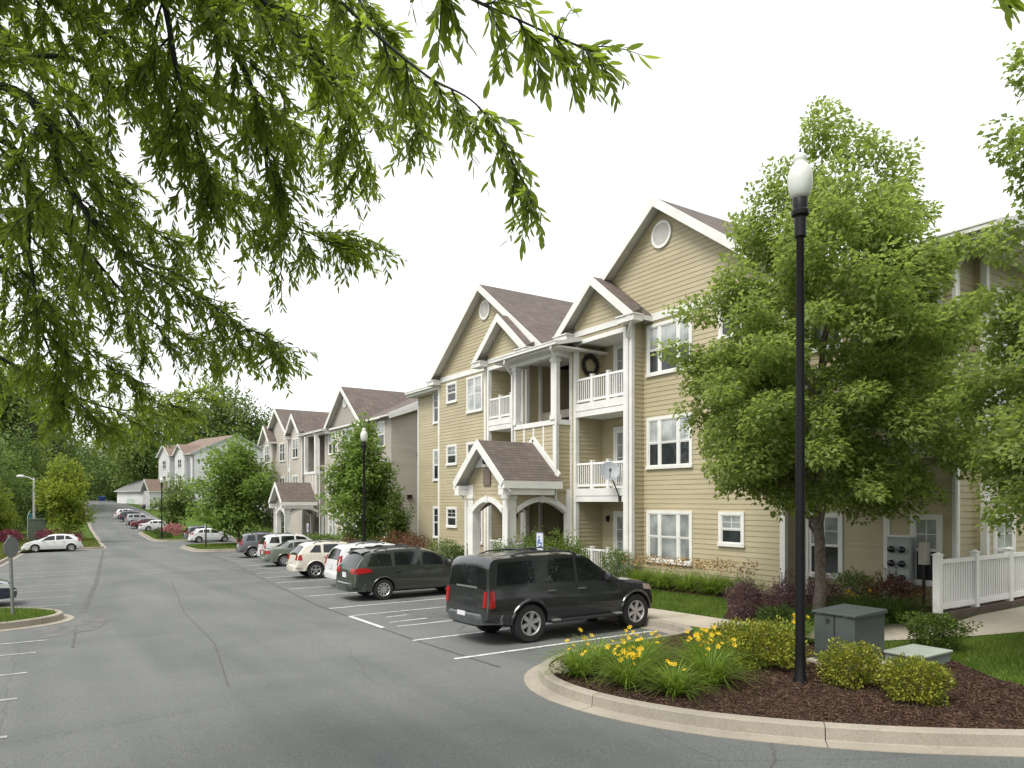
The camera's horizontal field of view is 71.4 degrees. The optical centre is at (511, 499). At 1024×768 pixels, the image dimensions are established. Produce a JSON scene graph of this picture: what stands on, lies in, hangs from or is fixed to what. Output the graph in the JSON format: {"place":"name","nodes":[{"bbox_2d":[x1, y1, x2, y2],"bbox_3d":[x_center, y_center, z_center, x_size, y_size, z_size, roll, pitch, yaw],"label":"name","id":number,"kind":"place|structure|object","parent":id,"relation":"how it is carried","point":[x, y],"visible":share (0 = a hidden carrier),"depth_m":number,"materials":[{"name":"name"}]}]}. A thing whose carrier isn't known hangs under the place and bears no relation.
{"place":"outdoors","nodes":[
{"label":"outdoors","id":0,"kind":"place"},
{"bbox_2d":[1,502,100,559],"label":"lawn","id":1,"kind":"structure","parent":0,"point":[88,533],"depth_m":91.55,"materials":[{"name":"plant"}]},
{"bbox_2d":[0,478,22,538],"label":"forest tree","id":2,"kind":"object","parent":1,"relation":"on","point":[7,519],"visible":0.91,"depth_m":74.84,"materials":[{"name":"green plant"}]},
{"bbox_2d":[0,440,30,533],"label":"forest tree","id":3,"kind":"object","parent":1,"relation":"on","point":[7,483],"visible":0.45,"depth_m":79.44,"materials":[{"name":"green plant"}]},
{"bbox_2d":[0,432,39,505],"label":"forest tree","id":4,"kind":"object","parent":1,"relation":"on","point":[17,462],"visible":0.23,"depth_m":96.39,"materials":[{"name":"green plant"}]},
{"bbox_2d":[0,464,42,533],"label":"forest tree","id":5,"kind":"object","parent":1,"relation":"on","point":[24,502],"visible":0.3,"depth_m":82.46,"materials":[{"name":"green plant"}]},
{"bbox_2d":[0,417,62,522],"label":"forest tree","id":6,"kind":"object","parent":1,"relation":"on","point":[27,451],"visible":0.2,"depth_m":102.77,"materials":[{"name":"green plant"}]},
{"bbox_2d":[2,421,70,482],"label":"forest tree","id":7,"kind":"object","parent":1,"relation":"on","point":[30,425],"visible":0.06,"depth_m":117.78,"materials":[{"name":"green plant"}]},
{"bbox_2d":[0,361,94,458],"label":"forest tree","id":8,"kind":"object","parent":1,"relation":"on","point":[19,411],"visible":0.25,"depth_m":119.23,"materials":[{"name":"green plant"}]},
{"bbox_2d":[0,343,98,508],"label":"forest tree","id":9,"kind":"object","parent":1,"relation":"on","point":[92,462],"visible":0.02,"depth_m":133.19,"materials":[{"name":"green plant"}]},
{"bbox_2d":[0,380,106,485],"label":"forest tree","id":10,"kind":"object","parent":1,"relation":"on","point":[71,447],"visible":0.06,"depth_m":125.83,"materials":[{"name":"green plant"}]},
{"bbox_2d":[30,452,99,533],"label":"street tree","id":11,"kind":"object","parent":1,"relation":"on","point":[63,495],"visible":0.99,"depth_m":72.36,"materials":[{"name":"green plant"}]},
{"bbox_2d":[79,500,179,538],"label":"road","id":12,"kind":"structure","parent":0,"point":[107,525],"depth_m":106.83,"materials":[{"name":"grey asphalt"}]},
{"bbox_2d":[143,529,236,548],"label":"grass","id":13,"kind":"structure","parent":0,"point":[233,545],"depth_m":63.99,"materials":[{"name":"green plant"}]},
{"bbox_2d":[126,503,262,529],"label":"back lawn","id":14,"kind":"structure","parent":0,"point":[188,524],"depth_m":114.46,"materials":[{"name":"plant"}]},
{"bbox_2d":[99,391,188,489],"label":"forest tree","id":15,"kind":"object","parent":14,"relation":"on","point":[134,462],"visible":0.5,"depth_m":173.63,"materials":[{"name":"green plant"}]},
{"bbox_2d":[139,435,262,509],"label":"apartment building","id":16,"kind":"structure","parent":14,"relation":"on","point":[180,463],"depth_m":138.97,"materials":[{"name":"white"}]},
{"bbox_2d":[160,367,262,447],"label":"forest tree","id":17,"kind":"object","parent":14,"relation":"on","point":[214,413],"visible":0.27,"depth_m":188.57,"materials":[{"name":"green plant"}]},
{"bbox_2d":[196,385,273,443],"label":"forest tree","id":18,"kind":"object","parent":14,"relation":"on","point":[257,421],"visible":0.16,"depth_m":195.59,"materials":[{"name":"green plant"}]},
{"bbox_2d":[144,529,262,539],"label":"farther island","id":19,"kind":"structure","parent":0,"point":[223,530],"depth_m":91.38,"materials":[{"name":"plant"}]},
{"bbox_2d":[147,472,201,530],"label":"street tree","id":20,"kind":"object","parent":19,"relation":"on","point":[175,508],"visible":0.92,"depth_m":88.46,"materials":[{"name":"green plant"}]},
{"bbox_2d":[0,538,1023,767],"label":"road","id":21,"kind":"structure","parent":0,"point":[138,681],"depth_m":11.37,"materials":[{"name":"grey asphalt"}]},
{"bbox_2d":[0,607,73,631],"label":"island kerb","id":22,"kind":"structure","parent":21,"relation":"on","point":[58,617],"depth_m":18.11,"materials":[{"name":"concrete"}]},
{"bbox_2d":[0,551,94,737],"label":"parking marking","id":23,"kind":"object","parent":21,"relation":"on","point":[4,736],"visible":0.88,"depth_m":22.39,"materials":[{"name":"paint"}]},
{"bbox_2d":[21,534,82,552],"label":"parked hatchback","id":24,"kind":"object","parent":21,"relation":"on","point":[57,541],"visible":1,"depth_m":57.95,"materials":[{"name":"white paint"}]},
{"bbox_2d":[0,503,105,566],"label":"lawn kerb","id":25,"kind":"structure","parent":21,"relation":"on","point":[4,561],"depth_m":61.12,"materials":[{"name":"concrete"}]},
{"bbox_2d":[32,614,112,638],"bbox_3d":[-11.149,3.176,18.120,1.473,0.086,4.165,0,0,-17],"label":"road patch","id":26,"kind":"object","parent":21,"relation":"on","point":[93,623],"visible":1,"depth_m":17.64,"materials":[{"name":"grey asphalt"}]},
{"bbox_2d":[187,528,232,542],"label":"parked hatchback","id":27,"kind":"object","parent":21,"relation":"on","point":[196,535],"visible":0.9,"depth_m":72.70,"materials":[{"name":"white paint"}]},
{"bbox_2d":[235,531,274,557],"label":"parked suv","id":28,"kind":"object","parent":21,"relation":"on","point":[247,544],"visible":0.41,"depth_m":46.49,"materials":[{"name":"grey paint"}]},
{"bbox_2d":[256,532,311,555],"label":"parked wagon","id":29,"kind":"object","parent":21,"relation":"on","point":[271,540],"visible":0.27,"depth_m":42.43,"materials":[{"name":"white paint"}]},
{"bbox_2d":[258,539,312,565],"bbox_3d":[-11.518,2.874,39.525,4.770,1.398,2.023,0,-1,-30],"label":"parked sedan","id":30,"kind":"object","parent":21,"relation":"on","point":[274,555],"visible":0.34,"depth_m":38.17,"materials":[{"name":"green paint"}]},
{"bbox_2d":[286,539,347,577],"bbox_3d":[-7.814,2.559,32.026,4.370,1.664,2.065,0,-1,-31],"label":"parked suv","id":31,"kind":"object","parent":21,"relation":"on","point":[307,558],"visible":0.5,"depth_m":30.73,"materials":[{"name":"beige paint"}]},
{"bbox_2d":[324,540,395,578],"bbox_3d":[-5.074,2.429,28.204,4.520,1.717,2.065,0,-1,-31],"label":"parked suv","id":32,"kind":"object","parent":21,"relation":"on","point":[336,556],"visible":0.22,"depth_m":27.07,"materials":[{"name":"white paint"}]},
{"bbox_2d":[335,544,453,599],"bbox_3d":[-3.386,2.328,24.104,4.970,1.728,2.136,0,-1,-32],"label":"parked minivan","id":33,"kind":"object","parent":21,"relation":"on","point":[382,572],"visible":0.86,"depth_m":22.95,"materials":[{"name":"green paint"}]},
{"bbox_2d":[71,550,775,767],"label":"tar seam","id":34,"kind":"object","parent":21,"relation":"on","point":[88,599],"visible":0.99,"depth_m":20.90,"materials":[{"name":"black asphalt"}]},
{"bbox_2d":[232,553,650,658],"bbox_3d":[-9.380,3.434,33.411,5.234,0.936,43.330,0,0,-29],"label":"parking marking","id":35,"kind":"object","parent":21,"relation":"on","point":[352,616],"visible":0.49,"depth_m":17.34,"materials":[{"name":"paint"}]},
{"bbox_2d":[446,547,652,641],"bbox_3d":[0.958,2.031,16.309,4.910,1.933,2.115,0,-1,-34],"label":"parked suv","id":36,"kind":"object","parent":21,"relation":"on","point":[524,594],"visible":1,"depth_m":15.21,"materials":[{"name":"paint"}]},
{"bbox_2d":[442,587,1023,756],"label":"island kerb","id":37,"kind":"structure","parent":21,"relation":"on","point":[552,687],"depth_m":8.56,"materials":[{"name":"concrete"}]},
{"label":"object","id":38,"kind":"structure","parent":21,"relation":"on","visible":0},
{"bbox_2d":[3,535,18,614],"bbox_3d":[-13.319,2.110,18.953,0.075,2.350,0.517,0,3,5],"label":"road sign","id":39,"kind":"object","parent":38,"relation":"on","point":[11,546],"visible":0.93,"depth_m":18.93,"materials":[{"name":"metal"}]},
{"bbox_2d":[0,605,57,622],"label":"grass","id":40,"kind":"structure","parent":38,"relation":"on","point":[22,613],"depth_m":19.04,"materials":[{"name":"green plant"}]},
{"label":"far island","id":41,"kind":"structure","parent":21,"relation":"on","visible":0},
{"bbox_2d":[181,433,277,539],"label":"street tree","id":42,"kind":"object","parent":41,"relation":"on","point":[239,486],"visible":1,"depth_m":61.51,"materials":[{"name":"green plant"}]},
{"bbox_2d":[0,0,1023,461],"label":"sky","id":43,"kind":"structure","parent":0,"point":[730,87],"materials":[{"name":"white"}]},
{"bbox_2d":[659,614,730,627],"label":"pavement","id":44,"kind":"structure","parent":0,"point":[699,621],"depth_m":16.68,"materials":[{"name":"concrete"}]},
{"bbox_2d":[670,557,740,593],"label":"ornamental grass","id":45,"kind":"object","parent":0,"point":[712,584],"depth_m":20.30,"materials":[{"name":"green plant"}]},
{"bbox_2d":[621,576,1023,684],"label":"lawn bank","id":46,"kind":"structure","parent":0,"point":[696,629],"depth_m":13.63,"materials":[{"name":"plant"}]},
{"bbox_2d":[315,411,405,541],"bbox_3d":[-8.436,-0.717,39.248,5.298,8.342,5.176,0,0,-34],"label":"street tree","id":47,"kind":"object","parent":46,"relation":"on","point":[348,495],"visible":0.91,"depth_m":38.51,"materials":[{"name":"green plant"}]},
{"bbox_2d":[543,525,593,559],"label":"shrub","id":48,"kind":"object","parent":46,"relation":"on","point":[570,548],"visible":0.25,"depth_m":23.68,"materials":[{"name":"green plant"}]},
{"bbox_2d":[405,196,1023,608],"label":"apartment building","id":49,"kind":"structure","parent":46,"relation":"on","point":[523,420],"depth_m":24.00,"materials":[{"name":"beige"}]},
{"bbox_2d":[466,373,482,413],"bbox_3d":[-1.743,-4.910,32.994,0.085,1.700,1.490,0,0,-33],"label":"window","id":50,"kind":"structure","parent":49,"relation":"in","point":[474,384],"depth_m":32.96,"materials":[{"name":"white glass"}]},
{"bbox_2d":[600,462,621,501],"bbox_3d":[3.321,-0.618,23.785,0.666,1.336,0.524,0,0,-34],"label":"satellite dish","id":51,"kind":"object","parent":49,"relation":"attached to","point":[609,471],"visible":1,"depth_m":23.83,"materials":[{"name":"white plastic"}]},
{"bbox_2d":[613,511,622,571],"bbox_3d":[4.205,1.510,25.299,0.060,2.220,1.750,0,0,-33],"label":"door","id":52,"kind":"structure","parent":49,"relation":"in","point":[617,515],"depth_m":25.83,"materials":[{"name":"white glass"}]},
{"bbox_2d":[613,426,622,487],"bbox_3d":[4.205,-1.540,25.299,0.060,2.220,1.750,0,0,-33],"label":"door","id":53,"kind":"structure","parent":49,"relation":"in","point":[617,431],"depth_m":25.83,"materials":[{"name":"white glass"}]},
{"bbox_2d":[613,342,622,397],"bbox_3d":[4.205,-4.590,25.299,0.060,2.220,1.750,0,0,-33],"label":"door","id":54,"kind":"structure","parent":49,"relation":"in","point":[617,348],"depth_m":25.83,"materials":[{"name":"white glass"}]},
{"bbox_2d":[645,510,692,565],"bbox_3d":[5.013,1.190,22.787,0.085,1.700,2.010,0,0,-33],"label":"window","id":55,"kind":"structure","parent":49,"relation":"in","point":[668,533],"depth_m":22.75,"materials":[{"name":"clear glass"}]},
{"bbox_2d":[645,412,692,469],"bbox_3d":[5.013,-1.860,22.787,0.085,1.700,2.010,0,0,-33],"label":"window","id":56,"kind":"structure","parent":49,"relation":"in","point":[666,446],"depth_m":22.81,"materials":[{"name":"clear glass"}]},
{"bbox_2d":[645,313,692,377],"bbox_3d":[5.013,-4.910,22.787,0.085,1.700,2.010,0,0,-33],"label":"window","id":57,"kind":"structure","parent":49,"relation":"in","point":[663,330],"depth_m":22.98,"materials":[{"name":"clear glass"}]},
{"bbox_2d":[717,511,745,547],"bbox_3d":[6.379,0.850,20.723,0.085,1.020,0.960,0,0,-33],"label":"window","id":58,"kind":"structure","parent":49,"relation":"in","point":[731,525],"depth_m":20.72,"materials":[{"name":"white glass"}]},
{"bbox_2d":[805,512,843,578],"bbox_3d":[8.390,1.215,19.134,0.085,1.750,1.090,0,0,-33],"label":"window","id":59,"kind":"structure","parent":49,"relation":"in","point":[833,524],"depth_m":18.96,"materials":[{"name":"white glass"}]},
{"bbox_2d":[885,534,929,606],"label":"meter bank","id":60,"kind":"structure","parent":49,"relation":"attached to","point":[901,553],"depth_m":17.06,"materials":[{"name":"grey metal"}]},
{"bbox_2d":[910,514,942,586],"bbox_3d":[9.847,1.190,16.933,0.085,1.700,0.770,0,0,-33],"label":"window","id":61,"kind":"structure","parent":49,"relation":"in","point":[930,527],"depth_m":16.89,"materials":[{"name":"white glass"}]},
{"bbox_2d":[993,514,1015,553],"bbox_3d":[11.896,1.190,17.176,1.140,1.700,0.085,0,0,-33],"label":"window","id":62,"kind":"structure","parent":49,"relation":"in","point":[1009,540],"depth_m":17.16,"materials":[{"name":"white glass"}]},
{"bbox_2d":[754,603,813,633],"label":"shrub","id":63,"kind":"object","parent":46,"relation":"on","point":[773,611],"visible":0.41,"depth_m":14.80,"materials":[{"name":"green plant"}]},
{"bbox_2d":[549,632,1023,728],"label":"mulch bed","id":64,"kind":"object","parent":46,"relation":"on","point":[1009,711],"visible":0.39,"depth_m":9.69,"materials":[{"name":"brown wood"}]},
{"bbox_2d":[524,637,621,684],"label":"daylily","id":65,"kind":"object","parent":64,"relation":"on","point":[576,664],"visible":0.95,"depth_m":11.17,"materials":[{"name":"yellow plant"}]},
{"bbox_2d":[550,628,622,667],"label":"daylily","id":66,"kind":"object","parent":64,"relation":"on","point":[603,650],"visible":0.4,"depth_m":11.95,"materials":[{"name":"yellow plant"}]},
{"bbox_2d":[577,644,676,693],"bbox_3d":[1.734,2.456,10.529,1.728,0.606,1.787,0,0,42],"label":"daylily","id":67,"kind":"object","parent":64,"relation":"on","point":[620,670],"visible":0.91,"depth_m":10.48,"materials":[{"name":"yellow plant"}]},
{"bbox_2d":[581,630,690,678],"bbox_3d":[2.016,2.441,11.310,2.067,0.656,2.065,0,0,-34],"label":"daylily","id":68,"kind":"object","parent":64,"relation":"on","point":[644,658],"visible":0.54,"depth_m":11.36,"materials":[{"name":"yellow plant"}]},
{"bbox_2d":[598,625,693,660],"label":"daylily","id":69,"kind":"object","parent":64,"relation":"on","point":[646,640],"visible":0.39,"depth_m":12.24,"materials":[{"name":"yellow plant"}]},
{"bbox_2d":[616,657,728,704],"bbox_3d":[2.268,2.467,9.963,1.826,0.551,1.654,0,0,-34],"label":"daylily","id":70,"kind":"object","parent":64,"relation":"on","point":[677,684],"visible":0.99,"depth_m":9.96,"materials":[{"name":"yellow plant"}]},
{"bbox_2d":[647,625,764,671],"bbox_3d":[3.091,2.405,11.604,2.284,0.711,2.217,0,0,-34],"label":"daylily","id":71,"kind":"object","parent":64,"relation":"on","point":[698,643],"visible":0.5,"depth_m":11.60,"materials":[{"name":"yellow plant"}]},
{"bbox_2d":[645,636,774,691],"bbox_3d":[2.938,2.406,10.643,2.135,0.682,2.013,0,0,6],"label":"daylily","id":72,"kind":"object","parent":64,"relation":"on","point":[707,665],"visible":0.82,"depth_m":10.60,"materials":[{"name":"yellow plant"}]},
{"bbox_2d":[699,616,757,655],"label":"shrub","id":73,"kind":"object","parent":64,"relation":"on","point":[720,629],"visible":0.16,"depth_m":12.69,"materials":[{"name":"green plant"}]},
{"bbox_2d":[712,615,814,671],"bbox_3d":[4.175,2.351,11.767,1.620,0.910,1.580,0,0,-34],"label":"shrub","id":74,"kind":"object","parent":64,"relation":"on","point":[766,642],"visible":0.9,"depth_m":11.56,"materials":[{"name":"green plant"}]},
{"bbox_2d":[787,148,812,682],"bbox_3d":[4.323,-1.225,10.680,0.360,8.110,0.360,0,0,-34],"label":"lamp post","id":75,"kind":"object","parent":64,"relation":"on","point":[800,180],"visible":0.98,"depth_m":10.62,"materials":[{"name":"black metal"}]},
{"bbox_2d":[806,604,886,669],"bbox_3d":[5.666,2.329,11.941,1.070,1.015,0.920,0,0,-34],"label":"transformer box","id":76,"kind":"object","parent":64,"relation":"on","point":[853,623],"visible":0.61,"depth_m":11.75,"materials":[{"name":"metal"}]},
{"bbox_2d":[812,637,887,690],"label":"shrub","id":77,"kind":"object","parent":64,"relation":"on","point":[845,657],"visible":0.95,"depth_m":10.35,"materials":[{"name":"green plant"}]},
{"bbox_2d":[870,652,958,706],"bbox_3d":[5.395,2.390,9.587,0.982,0.728,0.992,0,0,-34],"label":"shrub","id":78,"kind":"object","parent":64,"relation":"on","point":[912,664],"visible":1,"depth_m":9.42,"materials":[{"name":"green plant"}]},
{"bbox_2d":[884,644,952,665],"bbox_3d":[6.779,2.666,11.898,1.000,0.315,0.660,0,0,-34],"label":"utility vault","id":79,"kind":"object","parent":64,"relation":"on","point":[940,656],"visible":0.6,"depth_m":11.79,"materials":[{"name":"grey concrete"}]},
{"bbox_2d":[649,582,948,623],"bbox_3d":[5.622,2.677,20.540,5.150,0.353,13.150,0,0,-34],"label":"mulch bed","id":80,"kind":"object","parent":46,"relation":"on","point":[728,615],"visible":0.17,"depth_m":18.83,"materials":[{"name":"brown soil"}]},
{"bbox_2d":[597,546,641,576],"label":"shrub","id":81,"kind":"object","parent":80,"relation":"on","point":[617,566],"visible":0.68,"depth_m":23.44,"materials":[{"name":"green plant"}]},
{"bbox_2d":[614,553,666,586],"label":"ornamental grass","id":82,"kind":"object","parent":80,"relation":"on","point":[645,570],"depth_m":22.82,"materials":[{"name":"green plant"}]},
{"bbox_2d":[633,555,694,590],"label":"ornamental grass","id":83,"kind":"object","parent":80,"relation":"on","point":[654,582],"depth_m":21.98,"materials":[{"name":"green plant"}]},
{"bbox_2d":[640,557,709,590],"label":"ornamental grass","id":84,"kind":"object","parent":80,"relation":"on","point":[682,586],"depth_m":21.18,"materials":[{"name":"green plant"}]},
{"bbox_2d":[695,559,769,596],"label":"ornamental grass","id":85,"kind":"object","parent":80,"relation":"on","point":[728,583],"depth_m":19.61,"materials":[{"name":"plant"}]},
{"bbox_2d":[723,570,768,618],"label":"shrub","id":86,"kind":"object","parent":80,"relation":"on","point":[743,605],"visible":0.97,"depth_m":16.77,"materials":[{"name":"purple plant"}]},
{"bbox_2d":[760,567,809,621],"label":"shrub","id":87,"kind":"object","parent":80,"relation":"on","point":[781,590],"visible":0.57,"depth_m":16.07,"materials":[{"name":"purple plant"}]},
{"bbox_2d":[805,572,846,611],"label":"shrub","id":88,"kind":"object","parent":80,"relation":"on","point":[828,592],"visible":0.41,"depth_m":16.64,"materials":[{"name":"purple plant"}]},
{"bbox_2d":[828,566,882,602],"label":"shrub","id":89,"kind":"object","parent":80,"relation":"on","point":[852,580],"visible":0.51,"depth_m":17.36,"materials":[{"name":"green plant"}]},
{"bbox_2d":[805,596,917,629],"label":"ornamental grass","id":90,"kind":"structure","parent":80,"relation":"on","point":[851,603],"depth_m":15.32,"materials":[{"name":"green plant"}]},
{"bbox_2d":[857,565,930,613],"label":"shrub","id":91,"kind":"object","parent":80,"relation":"on","point":[886,584],"visible":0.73,"depth_m":16.13,"materials":[{"name":"purple plant"}]},
{"bbox_2d":[831,587,959,626],"bbox_3d":[8.238,2.278,15.335,3.169,0.683,2.973,0,0,-34],"label":"shrub","id":92,"kind":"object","parent":80,"relation":"on","point":[902,608],"depth_m":15.19,"materials":[{"name":"green plant"}]},
{"bbox_2d":[650,95,1023,624],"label":"maple tree","id":93,"kind":"object","parent":46,"relation":"on","point":[905,336],"visible":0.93,"depth_m":14.19,"materials":[{"name":"green plant"}]},
{"bbox_2d":[895,610,982,649],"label":"shrub","id":94,"kind":"object","parent":46,"relation":"on","point":[941,626],"visible":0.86,"depth_m":12.55,"materials":[{"name":"green plant"}]},
{"bbox_2d":[914,41,1023,537],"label":"maple tree","id":95,"kind":"object","parent":46,"relation":"on","point":[1004,449],"visible":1,"depth_m":10.72,"materials":[{"name":"green plant"}]},
{"bbox_2d":[931,547,1023,620],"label":"picket fence","id":96,"kind":"object","parent":46,"relation":"on","point":[975,579],"visible":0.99,"depth_m":15.74,"materials":[{"name":"white plastic"}]},
{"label":"mulch bed","id":97,"kind":"structure","parent":46,"relation":"on","visible":0},
{"bbox_2d":[372,486,420,545],"bbox_3d":[-6.207,1.475,37.967,2.201,4.524,2.492,0,0,14],"label":"cypress tree","id":98,"kind":"object","parent":97,"relation":"on","point":[398,518],"visible":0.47,"depth_m":37.91,"materials":[{"name":"green plant"}]},
{"bbox_2d":[885,623,954,639],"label":"pavement","id":99,"kind":"structure","parent":0,"point":[894,633],"depth_m":14.26,"materials":[{"name":"concrete"}]},
{"bbox_2d":[949,618,1021,636],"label":"pavement","id":100,"kind":"structure","parent":0,"point":[987,628],"depth_m":14.11,"materials":[{"name":"concrete"}]},
{"bbox_2d":[970,607,1023,631],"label":"pavement","id":101,"kind":"structure","parent":0,"point":[1012,618],"depth_m":15.03,"materials":[{"name":"concrete"}]},
{"bbox_3d":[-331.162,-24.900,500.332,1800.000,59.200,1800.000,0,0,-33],"label":"terrain","id":102,"kind":"structure","parent":0,"visible":0},
{"bbox_2d":[6,434,78,517],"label":"forest tree","id":103,"kind":"object","parent":102,"relation":"on","point":[43,462],"visible":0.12,"depth_m":108.77,"materials":[{"name":"green plant"}]},
{"bbox_2d":[84,430,155,500],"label":"forest tree","id":104,"kind":"object","parent":102,"relation":"on","point":[99,491],"visible":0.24,"depth_m":197.82,"materials":[{"name":"green plant"}]},
{"bbox_2d":[114,480,142,503],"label":"house","id":105,"kind":"structure","parent":102,"relation":"on","point":[130,494],"depth_m":166.10,"materials":[{"name":"white"}]},
{"bbox_2d":[257,386,417,546],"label":"apartment building","id":106,"kind":"structure","parent":102,"relation":"on","point":[295,445],"depth_m":53.58,"materials":[{"name":"beige"}]},
{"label":"tree island","id":107,"kind":"structure","parent":0,"visible":0},
{"bbox_2d":[0,0,1023,458],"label":"willow oak","id":108,"kind":"object","parent":107,"relation":"on","point":[330,58],"visible":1,"depth_m":4.83,"materials":[{"name":"green plant"}]},
{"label":"pavement","id":109,"kind":"structure","parent":0,"visible":0},
{"bbox_2d":[360,428,367,540],"bbox_3d":[-7.483,-0.169,36.000,0.360,7.110,0.360,0,0,-34],"label":"lamp post","id":110,"kind":"object","parent":109,"relation":"on","point":[364,435],"visible":0.88,"depth_m":35.94,"materials":[{"name":"black metal"}]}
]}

